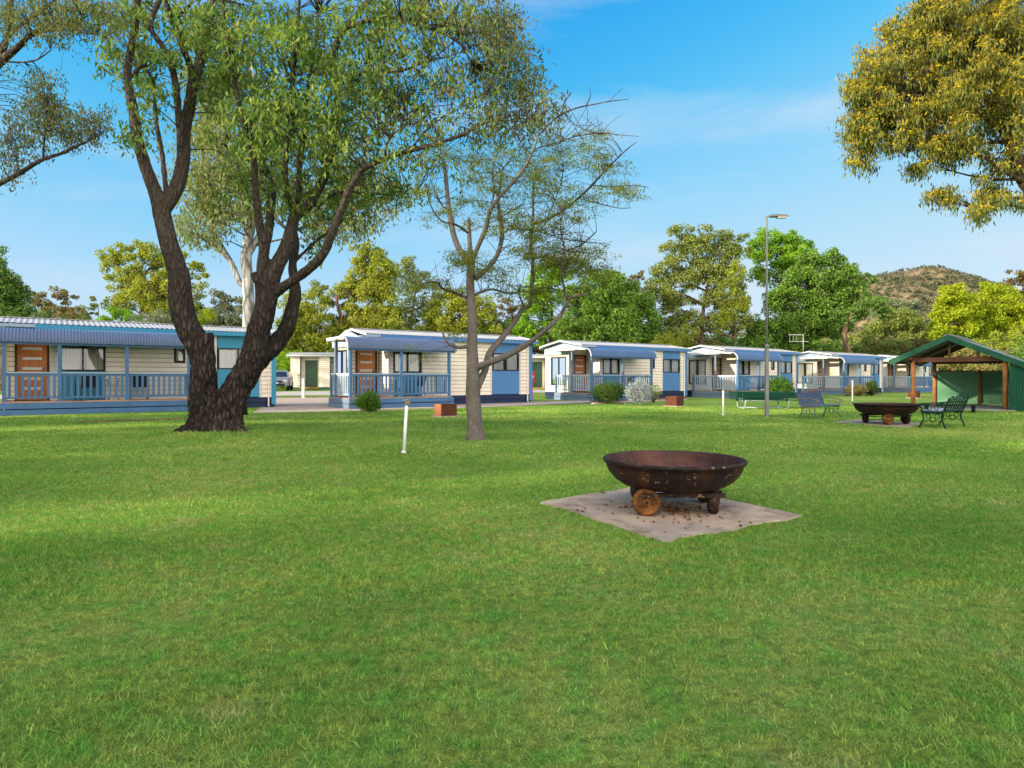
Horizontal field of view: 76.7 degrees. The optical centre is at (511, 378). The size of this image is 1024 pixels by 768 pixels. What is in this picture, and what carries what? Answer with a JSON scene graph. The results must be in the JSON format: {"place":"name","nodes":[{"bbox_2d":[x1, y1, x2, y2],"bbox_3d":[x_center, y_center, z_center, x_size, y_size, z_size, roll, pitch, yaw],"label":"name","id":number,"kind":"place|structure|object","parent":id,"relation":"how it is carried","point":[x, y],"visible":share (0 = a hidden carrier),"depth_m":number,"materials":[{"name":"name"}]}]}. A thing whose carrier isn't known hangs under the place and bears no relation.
{"place":"outdoors","nodes":[
{"label":"outdoors","id":0,"kind":"place"},
{"bbox_2d":[0,390,544,398],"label":"road","id":1,"kind":"structure","parent":0,"point":[300,393],"depth_m":40.84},
{"bbox_2d":[253,398,362,412],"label":"path","id":2,"kind":"structure","parent":0,"point":[300,404],"depth_m":25.44,"materials":[{"name":"concrete"}]},
{"bbox_2d":[0,386,1023,767],"bbox_3d":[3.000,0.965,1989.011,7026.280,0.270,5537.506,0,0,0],"label":"ground","id":3,"kind":"structure","parent":0,"point":[784,736],"depth_m":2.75,"materials":[{"name":"green plant"}]},
{"bbox_2d":[0,251,37,390],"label":"tree","id":4,"kind":"object","parent":3,"relation":"on","point":[13,294],"visible":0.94,"depth_m":45.51,"materials":[{"name":"green plant"}]},
{"bbox_2d":[26,290,51,317],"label":"tree","id":5,"kind":"object","parent":3,"relation":"on","point":[38,299],"visible":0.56,"depth_m":59.78,"materials":[{"name":"green plant"}]},
{"bbox_2d":[34,300,93,321],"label":"shrub","id":6,"kind":"object","parent":3,"relation":"on","point":[79,317],"visible":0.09,"depth_m":69.69,"materials":[{"name":"green plant"}]},
{"bbox_2d":[44,286,87,318],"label":"tree","id":7,"kind":"object","parent":3,"relation":"on","point":[66,309],"visible":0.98,"depth_m":59.86,"materials":[{"name":"green plant"}]},
{"bbox_2d":[0,0,134,196],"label":"eucalyptus tree","id":8,"kind":"object","parent":3,"relation":"on","point":[49,112],"visible":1,"depth_m":10.76,"materials":[{"name":"green plant"}]},
{"bbox_2d":[84,296,99,318],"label":"tree","id":9,"kind":"object","parent":3,"relation":"on","point":[92,305],"visible":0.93,"depth_m":61.83,"materials":[{"name":"green plant"}]},
{"bbox_2d":[95,306,143,322],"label":"tree","id":10,"kind":"object","parent":3,"relation":"on","point":[115,312],"visible":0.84,"depth_m":43.76,"materials":[{"name":"green plant"}]},
{"bbox_2d":[75,418,187,422],"bbox_3d":[-9.765,1.090,16.815,2.623,0.075,0.087,0,0,-32],"label":"timber edging","id":11,"kind":"object","parent":3,"relation":"on","point":[132,420],"visible":0.58,"depth_m":16.77,"materials":[{"name":"brown wood"}]},
{"bbox_2d":[0,316,275,415],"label":"holiday cabin","id":12,"kind":"object","parent":3,"relation":"on","point":[47,363],"visible":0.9,"depth_m":21.37,"materials":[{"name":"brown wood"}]},
{"bbox_2d":[17,344,46,399],"bbox_3d":[-15.863,-0.260,21.393,0.800,1.920,0.095,0,0,-37],"label":"door","id":13,"kind":"structure","parent":12,"relation":"in","point":[30,358],"depth_m":21.40,"materials":[{"name":"brown wood"}]},
{"bbox_2d":[62,345,104,370],"bbox_3d":[-14.197,-0.730,21.408,1.230,0.940,0.127,0,0,-36],"label":"window","id":14,"kind":"structure","parent":12,"relation":"in","point":[70,354],"depth_m":21.37,"materials":[{"name":"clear glass"}]},
{"bbox_2d":[62,371,104,399],"bbox_3d":[-14.171,0.223,21.371,1.250,0.955,0.034,0,0,-36],"label":"door panel","id":15,"kind":"structure","parent":12,"relation":"in","point":[67,377],"depth_m":21.31,"materials":[{"name":"blue wood"}]},
{"bbox_2d":[75,373,99,400],"bbox_3d":[-13.808,0.244,21.039,0.566,0.913,0.528,0,0,36],"label":"patio chair","id":16,"kind":"object","parent":12,"relation":"on","point":[88,382],"visible":0.59,"depth_m":20.90,"materials":[{"name":"metal"}]},
{"bbox_2d":[129,376,148,398],"bbox_3d":[-12.704,0.244,22.042,0.528,0.913,0.566,0,0,-25],"label":"patio chair","id":17,"kind":"object","parent":12,"relation":"on","point":[139,381],"visible":0.3,"depth_m":21.85,"materials":[{"name":"metal"}]},
{"bbox_2d":[174,348,184,361],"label":"window","id":18,"kind":"structure","parent":12,"relation":"in","point":[176,350],"depth_m":23.14,"materials":[{"name":"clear glass"}]},
{"bbox_2d":[218,348,240,368],"bbox_3d":[-10.288,-0.750,24.299,1.420,0.780,0.126,0,0,-37],"label":"window","id":19,"kind":"structure","parent":12,"relation":"in","point":[226,356],"depth_m":24.11,"materials":[{"name":"white glass"}]},
{"bbox_2d":[127,308,173,323],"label":"tree","id":20,"kind":"object","parent":3,"relation":"on","point":[162,318],"visible":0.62,"depth_m":41.75,"materials":[{"name":"green plant"}]},
{"bbox_2d":[93,239,210,317],"bbox_3d":[-34.386,-6.228,61.957,11.217,14.334,4.077,0,0,0],"label":"tree","id":21,"kind":"object","parent":3,"relation":"on","point":[152,296],"visible":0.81,"depth_m":61.56,"materials":[{"name":"green plant"}]},
{"bbox_2d":[195,304,218,324],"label":"tree","id":22,"kind":"object","parent":3,"relation":"on","point":[207,311],"visible":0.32,"depth_m":44.62,"materials":[{"name":"green plant"}]},
{"bbox_2d":[193,288,242,327],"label":"tree","id":23,"kind":"object","parent":3,"relation":"on","point":[227,308],"visible":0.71,"depth_m":51.72,"materials":[{"name":"green plant"}]},
{"bbox_2d":[276,370,293,390],"bbox_3d":[-16.946,0.105,46.985,1.760,1.450,4.430,0,0,-14],"label":"parked car","id":24,"kind":"object","parent":3,"relation":"on","point":[284,377],"visible":0.57,"depth_m":46.02,"materials":[{"name":"paint"}]},
{"bbox_2d":[146,32,426,326],"bbox_3d":[-12.325,-9.424,35.967,15.680,20.848,8.570,0,0,0],"label":"eucalyptus tree","id":25,"kind":"object","parent":3,"relation":"on","point":[200,174],"visible":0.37,"depth_m":35.20,"materials":[{"name":"green plant"}]},
{"bbox_2d":[276,348,302,388],"bbox_3d":[-17.958,-0.762,52.000,3.916,3.415,2.529,0,0,0],"label":"shrub","id":26,"kind":"object","parent":3,"relation":"on","point":[283,359],"visible":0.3,"depth_m":51.55,"materials":[{"name":"green plant"}]},
{"bbox_2d":[274,288,337,365],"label":"tree","id":27,"kind":"object","parent":3,"relation":"on","point":[311,319],"visible":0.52,"depth_m":54.40,"materials":[{"name":"green plant"}]},
{"bbox_2d":[286,352,333,389],"bbox_3d":[-13.565,-0.640,51.895,8.040,2.960,3.500,0,0,-7],"label":"holiday cabin","id":28,"kind":"object","parent":3,"relation":"on","point":[317,368],"visible":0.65,"depth_m":50.33,"materials":[{"name":"beige wood"}]},
{"bbox_2d":[305,360,317,386],"bbox_3d":[-15.694,-0.400,50.656,0.950,2.080,0.040,0,0,-7],"label":"door","id":29,"kind":"structure","parent":28,"relation":"in","point":[311,366],"depth_m":50.64,"materials":[{"name":"green wood"}]},
{"bbox_2d":[82,0,577,432],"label":"eucalyptus tree","id":30,"kind":"object","parent":3,"relation":"on","point":[211,407],"visible":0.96,"depth_m":12.33,"materials":[{"name":"green plant"}]},
{"bbox_2d":[307,264,407,343],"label":"tree","id":31,"kind":"object","parent":3,"relation":"on","point":[318,288],"visible":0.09,"depth_m":61.63,"materials":[{"name":"green plant"}]},
{"bbox_2d":[318,240,401,351],"bbox_3d":[-13.193,-5.499,56.127,7.774,12.863,3.474,0,0,0],"label":"tree","id":32,"kind":"object","parent":3,"relation":"on","point":[364,288],"visible":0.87,"depth_m":55.51,"materials":[{"name":"green plant"}]},
{"bbox_2d":[351,387,383,411],"bbox_3d":[-4.827,0.689,21.570,1.165,0.844,1.036,0,0,0],"label":"bush","id":33,"kind":"object","parent":3,"relation":"on","point":[368,401],"visible":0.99,"depth_m":21.39,"materials":[{"name":"green plant"}]},
{"bbox_2d":[401,399,409,452],"bbox_3d":[-1.578,0.711,9.586,0.144,0.820,0.094,0,0,-17],"label":"tap post","id":34,"kind":"object","parent":3,"relation":"on","point":[405,428],"visible":0.92,"depth_m":9.57,"materials":[{"name":"white plastic"}]},
{"bbox_2d":[391,255,443,331],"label":"tree","id":35,"kind":"object","parent":3,"relation":"on","point":[407,262],"visible":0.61,"depth_m":59.63,"materials":[{"name":"green plant"}]},
{"bbox_2d":[326,328,537,408],"bbox_3d":[-3.260,-0.480,27.810,9.610,3.160,4.253,0,0,-36],"label":"holiday cabin","id":36,"kind":"object","parent":3,"relation":"on","point":[378,361],"visible":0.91,"depth_m":26.21,"materials":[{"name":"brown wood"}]},
{"bbox_2d":[338,350,347,386],"bbox_3d":[-6.958,-0.420,26.540,0.127,1.480,1.220,0,0,-36],"label":"window","id":37,"kind":"structure","parent":36,"relation":"in","point":[342,355],"depth_m":26.48,"materials":[{"name":"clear glass"}]},
{"bbox_2d":[357,350,374,395],"bbox_3d":[-5.899,-0.260,26.195,0.800,1.920,0.095,0,0,-36],"label":"door","id":38,"kind":"structure","parent":36,"relation":"in","point":[365,359],"depth_m":26.18,"materials":[{"name":"brown wood"}]},
{"bbox_2d":[393,351,421,372],"bbox_3d":[-4.235,-0.730,26.195,1.230,0.940,0.128,0,0,-36],"label":"window","id":39,"kind":"structure","parent":36,"relation":"in","point":[415,366],"depth_m":26.32,"materials":[{"name":"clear glass"}]},
{"bbox_2d":[394,372,421,395],"bbox_3d":[-4.209,0.223,26.156,1.250,0.955,0.034,0,0,-36],"label":"door panel","id":40,"kind":"structure","parent":36,"relation":"in","point":[394,372],"depth_m":26.21,"materials":[{"name":"blue wood"}]},
{"bbox_2d":[492,353,518,370],"bbox_3d":[-0.301,-0.750,29.049,1.420,0.780,0.126,0,0,-36],"label":"window","id":41,"kind":"structure","parent":36,"relation":"in","point":[513,361],"depth_m":29.18,"materials":[{"name":"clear glass"}]},
{"bbox_2d":[432,403,459,416],"bbox_3d":[-1.939,0.924,18.849,0.612,0.393,0.612,0,0,-32],"label":"fire box","id":42,"kind":"object","parent":3,"relation":"on","point":[446,410],"visible":0.98,"depth_m":18.66,"materials":[{"name":"brick"}]},
{"bbox_2d":[417,285,504,334],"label":"tree","id":43,"kind":"object","parent":3,"relation":"on","point":[445,322],"visible":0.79,"depth_m":57.45,"materials":[{"name":"green plant"}]},
{"bbox_2d":[487,295,524,335],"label":"tree","id":44,"kind":"object","parent":3,"relation":"on","point":[511,309],"visible":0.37,"depth_m":65.84,"materials":[{"name":"green plant"}]},
{"bbox_2d":[388,86,647,440],"bbox_3d":[0.120,-1.815,11.456,4.833,6.051,2.284,0,0,0],"label":"acacia tree","id":45,"kind":"object","parent":3,"relation":"on","point":[476,378],"visible":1,"depth_m":11.46,"materials":[{"name":"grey plant"}]},
{"bbox_2d":[504,260,573,353],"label":"tree","id":46,"kind":"object","parent":3,"relation":"on","point":[526,327],"visible":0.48,"depth_m":57.65,"materials":[{"name":"green plant"}]},
{"bbox_2d":[532,354,545,388],"bbox_3d":[3.854,-0.580,53.922,7.540,2.960,3.500,0,0,-8],"label":"holiday cabin","id":47,"kind":"object","parent":3,"relation":"on","point":[538,365],"visible":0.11,"depth_m":52.68,"materials":[{"name":"beige wood"}]},
{"bbox_2d":[532,362,541,386],"bbox_3d":[1.994,-0.340,52.681,0.950,2.080,0.040,0,0,-8],"label":"door","id":48,"kind":"structure","parent":47,"relation":"in","point":[536,366],"depth_m":52.67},
{"bbox_2d":[584,379,626,403],"bbox_3d":[4.234,0.528,28.998,2.012,1.164,2.039,0,0,0],"label":"bush","id":49,"kind":"object","parent":3,"relation":"on","point":[607,392],"visible":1,"depth_m":28.57,"materials":[{"name":"green plant"}]},
{"bbox_2d":[549,268,663,343],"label":"tree","id":50,"kind":"object","parent":3,"relation":"on","point":[615,311],"visible":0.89,"depth_m":53.14,"materials":[{"name":"green plant"}]},
{"bbox_2d":[539,340,691,400],"bbox_3d":[6.222,-0.480,36.231,9.160,3.160,4.545,0,0,-37],"label":"holiday cabin","id":51,"kind":"object","parent":3,"relation":"on","point":[575,370],"visible":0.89,"depth_m":34.60,"materials":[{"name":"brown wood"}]},
{"bbox_2d":[551,357,565,384],"bbox_3d":[2.528,-0.420,34.731,0.127,1.480,1.220,0,0,-36],"label":"window","id":52,"kind":"structure","parent":51,"relation":"in","point":[558,364],"depth_m":34.69,"materials":[{"name":"clear glass"}]},
{"bbox_2d":[574,356,584,391],"bbox_3d":[3.588,-0.260,34.392,0.800,1.920,0.095,0,0,-37],"label":"door","id":53,"kind":"structure","parent":51,"relation":"in","point":[579,361],"depth_m":34.41,"materials":[{"name":"brown wood"}]},
{"bbox_2d":[603,358,619,373],"bbox_3d":[5.252,-0.730,34.408,1.230,0.940,0.127,0,0,-36],"label":"window","id":54,"kind":"structure","parent":51,"relation":"in","point":[614,362],"depth_m":34.39,"materials":[{"name":"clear glass"}]},
{"bbox_2d":[663,359,679,372],"bbox_3d":[9.163,-0.750,37.298,1.420,0.780,0.126,0,0,-37],"label":"window","id":55,"kind":"structure","parent":51,"relation":"in","point":[675,363],"depth_m":37.39,"materials":[{"name":"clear glass"}]},
{"bbox_2d":[622,377,652,404],"bbox_3d":[5.354,0.460,27.494,1.299,1.296,1.165,0,0,28],"label":"bush","id":56,"kind":"object","parent":3,"relation":"on","point":[637,392],"visible":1,"depth_m":27.31,"materials":[{"name":"white plant"}]},
{"bbox_2d":[627,270,649,292],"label":"tree","id":57,"kind":"object","parent":3,"relation":"on","point":[638,276],"visible":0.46,"depth_m":74.90,"materials":[{"name":"green plant"}]},
{"bbox_2d":[540,487,802,542],"bbox_3d":[1.272,1.104,5.519,1.619,0.032,1.845,0,0,-30],"label":"concrete pad","id":58,"kind":"object","parent":3,"relation":"on","point":[665,526],"visible":0.62,"depth_m":5.15,"materials":[{"name":"grey concrete"}]},
{"bbox_2d":[576,499,751,527],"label":"dead leaves","id":59,"kind":"object","parent":58,"relation":"on","point":[672,510],"visible":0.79,"depth_m":5.32,"materials":[{"name":"brown plant"}]},
{"bbox_2d":[603,450,747,515],"bbox_3d":[1.357,0.875,5.441,1.176,0.425,1.177,0,0,0],"label":"fire pit","id":60,"kind":"object","parent":58,"relation":"on","point":[646,476],"visible":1,"depth_m":5.13,"materials":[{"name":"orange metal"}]},
{"bbox_2d":[663,396,684,406],"bbox_3d":[6.498,0.905,25.863,0.632,0.429,0.632,0,0,-43],"label":"brick barbecue","id":61,"kind":"object","parent":3,"relation":"on","point":[674,401],"visible":0.98,"depth_m":25.69,"materials":[{"name":"brick"}]},
{"bbox_2d":[666,331,719,347],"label":"shrub","id":62,"kind":"object","parent":3,"relation":"on","point":[688,345],"visible":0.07,"depth_m":65.57,"materials":[{"name":"green plant"}]},
{"bbox_2d":[643,223,753,344],"bbox_3d":[16.055,-6.168,56.060,9.924,14.717,3.758,0,0,0],"label":"tree","id":63,"kind":"object","parent":3,"relation":"on","point":[708,272],"visible":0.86,"depth_m":55.53,"materials":[{"name":"green plant"}]},
{"bbox_2d":[649,258,750,346],"bbox_3d":[14.473,-4.049,49.814,8.034,10.511,2.225,0,0,0],"label":"tree","id":64,"kind":"object","parent":3,"relation":"on","point":[726,315],"visible":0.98,"depth_m":49.90,"materials":[{"name":"green plant"}]},
{"bbox_2d":[693,329,733,345],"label":"shrub","id":65,"kind":"object","parent":3,"relation":"on","point":[721,339],"visible":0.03,"depth_m":67.28,"materials":[{"name":"green plant"}]},
{"bbox_2d":[722,332,745,346],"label":"shrub","id":66,"kind":"object","parent":3,"relation":"on","point":[738,343],"visible":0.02,"depth_m":69.37,"materials":[{"name":"green plant"}]},
{"bbox_2d":[687,345,800,397],"bbox_3d":[15.037,-0.480,41.299,9.160,3.160,4.545,0,0,-38],"label":"holiday cabin","id":67,"kind":"object","parent":3,"relation":"on","point":[713,371],"visible":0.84,"depth_m":39.33,"materials":[{"name":"blue wood"}]},
{"bbox_2d":[689,360,705,383],"bbox_3d":[11.383,-0.420,39.702,0.127,1.480,1.220,0,0,-38],"label":"door","id":68,"kind":"structure","parent":67,"relation":"in","point":[692,363],"depth_m":39.67,"materials":[{"name":"clear glass"}]},
{"bbox_2d":[739,361,749,374],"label":"window","id":69,"kind":"structure","parent":67,"relation":"in","point":[745,363],"depth_m":39.43,"materials":[{"name":"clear glass"}]},
{"bbox_2d":[780,361,791,372],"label":"window","id":70,"kind":"structure","parent":67,"relation":"in","point":[788,365],"depth_m":42.43,"materials":[{"name":"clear glass"}]},
{"bbox_2d":[728,391,798,408],"bbox_3d":[9.280,0.794,24.000,2.100,0.632,1.684,0,0,8],"label":"picnic table","id":71,"kind":"object","parent":3,"relation":"on","point":[745,396],"visible":0.94,"depth_m":23.32,"materials":[{"name":"green metal"}]},
{"bbox_2d":[765,214,788,416],"bbox_3d":[7.630,-1.822,18.691,0.655,5.845,0.170,0,0,0],"label":"street lamp","id":72,"kind":"object","parent":3,"relation":"on","point":[780,216],"visible":0.99,"depth_m":18.66,"materials":[{"name":"white metal"}]},
{"bbox_2d":[757,335,802,351],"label":"shrub","id":73,"kind":"object","parent":3,"relation":"on","point":[774,343],"visible":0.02,"depth_m":65.51,"materials":[{"name":"green plant"}]},
{"bbox_2d":[745,226,817,348],"bbox_3d":[25.089,-6.538,59.898,7.074,15.482,3.658,0,0,0],"label":"tree","id":74,"kind":"object","parent":3,"relation":"on","point":[790,249],"visible":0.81,"depth_m":59.62,"materials":[{"name":"green plant"}]},
{"bbox_2d":[739,247,879,351],"bbox_3d":[26.376,-5.188,56.983,12.746,12.805,4.514,0,0,0],"label":"tree","id":75,"kind":"object","parent":3,"relation":"on","point":[826,292],"visible":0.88,"depth_m":56.26,"materials":[{"name":"green plant"}]},
{"bbox_2d":[796,392,842,419],"bbox_3d":[8.480,0.742,17.828,1.290,0.728,0.660,0,0,-37],"label":"garden bench","id":76,"kind":"object","parent":3,"relation":"on","point":[808,401],"visible":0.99,"depth_m":17.94,"materials":[{"name":"blue metal"}]},
{"bbox_2d":[802,338,843,352],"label":"shrub","id":77,"kind":"object","parent":3,"relation":"on","point":[823,347],"visible":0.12,"depth_m":67.53,"materials":[{"name":"green plant"}]},
{"bbox_2d":[798,351,886,394],"bbox_3d":[25.494,-0.480,49.654,9.160,3.160,4.545,0,0,-37],"label":"holiday cabin","id":78,"kind":"object","parent":3,"relation":"on","point":[822,372],"visible":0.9,"depth_m":47.67,"materials":[{"name":"blue wood"}]},
{"bbox_2d":[798,363,812,382],"bbox_3d":[21.813,-0.420,48.124,0.127,1.480,1.220,0,0,-37],"label":"door","id":79,"kind":"structure","parent":78,"relation":"in","point":[808,366],"depth_m":48.10,"materials":[{"name":"clear glass"}]},
{"bbox_2d":[819,336,868,353],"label":"shrub","id":80,"kind":"object","parent":3,"relation":"on","point":[851,343],"visible":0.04,"depth_m":69.45,"materials":[{"name":"green plant"}]},
{"bbox_2d":[843,383,868,395],"bbox_3d":[21.887,0.686,41.175,1.683,0.849,1.697,0,0,0],"label":"bush","id":81,"kind":"object","parent":3,"relation":"on","point":[860,390],"visible":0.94,"depth_m":40.95,"materials":[{"name":"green plant"}]},
{"bbox_2d":[825,272,892,352],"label":"tree","id":82,"kind":"object","parent":3,"relation":"on","point":[860,306],"visible":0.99,"depth_m":53.78,"materials":[{"name":"green plant"}]},
{"bbox_2d":[865,378,878,395],"bbox_3d":[23.285,0.487,41.984,0.999,1.240,0.886,0,0,0],"label":"bush","id":83,"kind":"object","parent":3,"relation":"on","point":[872,387],"visible":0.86,"depth_m":41.80,"materials":[{"name":"green plant"}]},
{"bbox_2d":[834,419,919,427],"bbox_3d":[9.116,1.104,15.992,1.800,0.032,2.644,0,0,-20],"label":"concrete pad","id":84,"kind":"object","parent":3,"relation":"on","point":[881,423],"visible":0.52,"depth_m":15.78,"materials":[{"name":"grey concrete"}]},
{"bbox_2d":[852,402,918,424],"bbox_3d":[9.101,0.843,15.752,1.445,0.490,1.445,0,0,-20],"label":"fire pit","id":85,"kind":"object","parent":84,"relation":"on","point":[888,412],"visible":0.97,"depth_m":15.33,"materials":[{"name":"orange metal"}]},
{"bbox_2d":[850,334,905,354],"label":"shrub","id":86,"kind":"object","parent":3,"relation":"on","point":[869,345],"visible":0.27,"depth_m":65.70,"materials":[{"name":"green plant"}]},
{"bbox_2d":[841,305,930,346],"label":"tree","id":87,"kind":"object","parent":3,"relation":"on","point":[905,319],"visible":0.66,"depth_m":79.32,"materials":[{"name":"green plant"}]},
{"bbox_2d":[868,298,928,324],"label":"tree","id":88,"kind":"object","parent":3,"relation":"on","point":[914,304],"visible":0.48,"depth_m":94.58,"materials":[{"name":"green plant"}]},
{"bbox_2d":[878,355,937,391],"bbox_3d":[34.737,-0.480,56.899,9.160,3.160,4.545,0,0,-38],"label":"holiday cabin","id":89,"kind":"object","parent":3,"relation":"on","point":[896,377],"visible":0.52,"depth_m":54.50,"materials":[{"name":"blue wood"}]},
{"bbox_2d":[897,324,942,354],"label":"tree","id":90,"kind":"object","parent":3,"relation":"on","point":[918,342],"visible":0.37,"depth_m":61.62,"materials":[{"name":"green plant"}]},
{"bbox_2d":[828,0,1023,230],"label":"eucalyptus tree","id":91,"kind":"object","parent":3,"relation":"on","point":[983,57],"visible":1,"depth_m":18.21,"materials":[{"name":"yellow plant"}]},
{"bbox_2d":[916,394,968,428],"bbox_3d":[9.798,0.721,14.682,1.330,0.769,0.691,0,0,-40],"label":"garden bench","id":92,"kind":"object","parent":3,"relation":"on","point":[956,408],"visible":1,"depth_m":14.42,"materials":[{"name":"green metal"}]},
{"bbox_2d":[921,404,987,412],"bbox_3d":[14.196,0.965,20.983,2.300,0.270,0.320,0,0,-3],"label":"plank table","id":93,"kind":"object","parent":3,"relation":"on","point":[973,408],"visible":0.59,"depth_m":20.96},
{"bbox_2d":[889,334,1023,410],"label":"picnic shelter","id":94,"kind":"object","parent":3,"relation":"on","point":[1004,386],"visible":0.96,"depth_m":25.10,"materials":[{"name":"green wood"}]},
{"bbox_2d":[924,282,991,370],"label":"tree","id":95,"kind":"object","parent":3,"relation":"on","point":[954,306],"visible":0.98,"depth_m":55.52,"materials":[{"name":"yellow plant"}]},
{"bbox_2d":[931,334,989,370],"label":"shrub","id":96,"kind":"object","parent":3,"relation":"on","point":[942,369],"visible":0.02,"depth_m":65.36,"materials":[{"name":"green plant"}]},
{"bbox_2d":[937,346,1014,370],"bbox_3d":[27.605,-0.370,37.887,5.442,3.159,2.533,0,0,-20],"label":"shrub","id":97,"kind":"object","parent":3,"relation":"on","point":[972,353],"visible":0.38,"depth_m":37.79,"materials":[{"name":"green plant"}]},
{"bbox_2d":[963,330,1023,356],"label":"shrub","id":98,"kind":"object","parent":3,"relation":"on","point":[1003,345],"visible":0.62,"depth_m":42.05,"materials":[{"name":"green plant"}]},
{"bbox_2d":[966,281,1023,367],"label":"tree","id":99,"kind":"object","parent":3,"relation":"on","point":[1006,313],"visible":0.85,"depth_m":57.30,"materials":[{"name":"yellow plant"}]},
{"bbox_2d":[994,327,1023,369],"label":"bush","id":100,"kind":"object","parent":3,"relation":"on","point":[1018,354],"visible":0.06,"depth_m":27.80,"materials":[{"name":"green plant"}]},
{"bbox_2d":[999,269,1023,350],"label":"tree","id":101,"kind":"object","parent":3,"relation":"on","point":[1019,279],"visible":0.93,"depth_m":67.74,"materials":[{"name":"plant"}]},
{"label":"soil","id":102,"kind":"structure","parent":3,"relation":"on","visible":0},
{"bbox_2d":[762,373,796,391],"bbox_3d":[15.600,0.369,37.718,1.879,1.481,2.121,0,0,0],"label":"bush","id":103,"kind":"object","parent":102,"relation":"on","point":[776,384],"visible":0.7,"depth_m":37.29,"materials":[{"name":"green plant"}]},
{"bbox_2d":[0,0,1023,369],"label":"sky","id":104,"kind":"structure","parent":0,"point":[730,105],"materials":[{"name":"blue"}]},
{"bbox_2d":[481,400,590,406],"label":"path","id":105,"kind":"structure","parent":0,"point":[521,403],"depth_m":28.38,"materials":[{"name":"concrete"}]},
{"bbox_2d":[802,267,1019,365],"bbox_3d":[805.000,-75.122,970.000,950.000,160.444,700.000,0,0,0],"label":"hill","id":106,"kind":"structure","parent":0,"point":[904,295],"depth_m":837.46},
{"bbox_2d":[786,264,1023,369],"bbox_3d":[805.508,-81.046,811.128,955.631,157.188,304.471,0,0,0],"label":"forest","id":107,"kind":"object","parent":106,"relation":"on","point":[972,284],"visible":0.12,"depth_m":840.86,"materials":[{"name":"green plant"}]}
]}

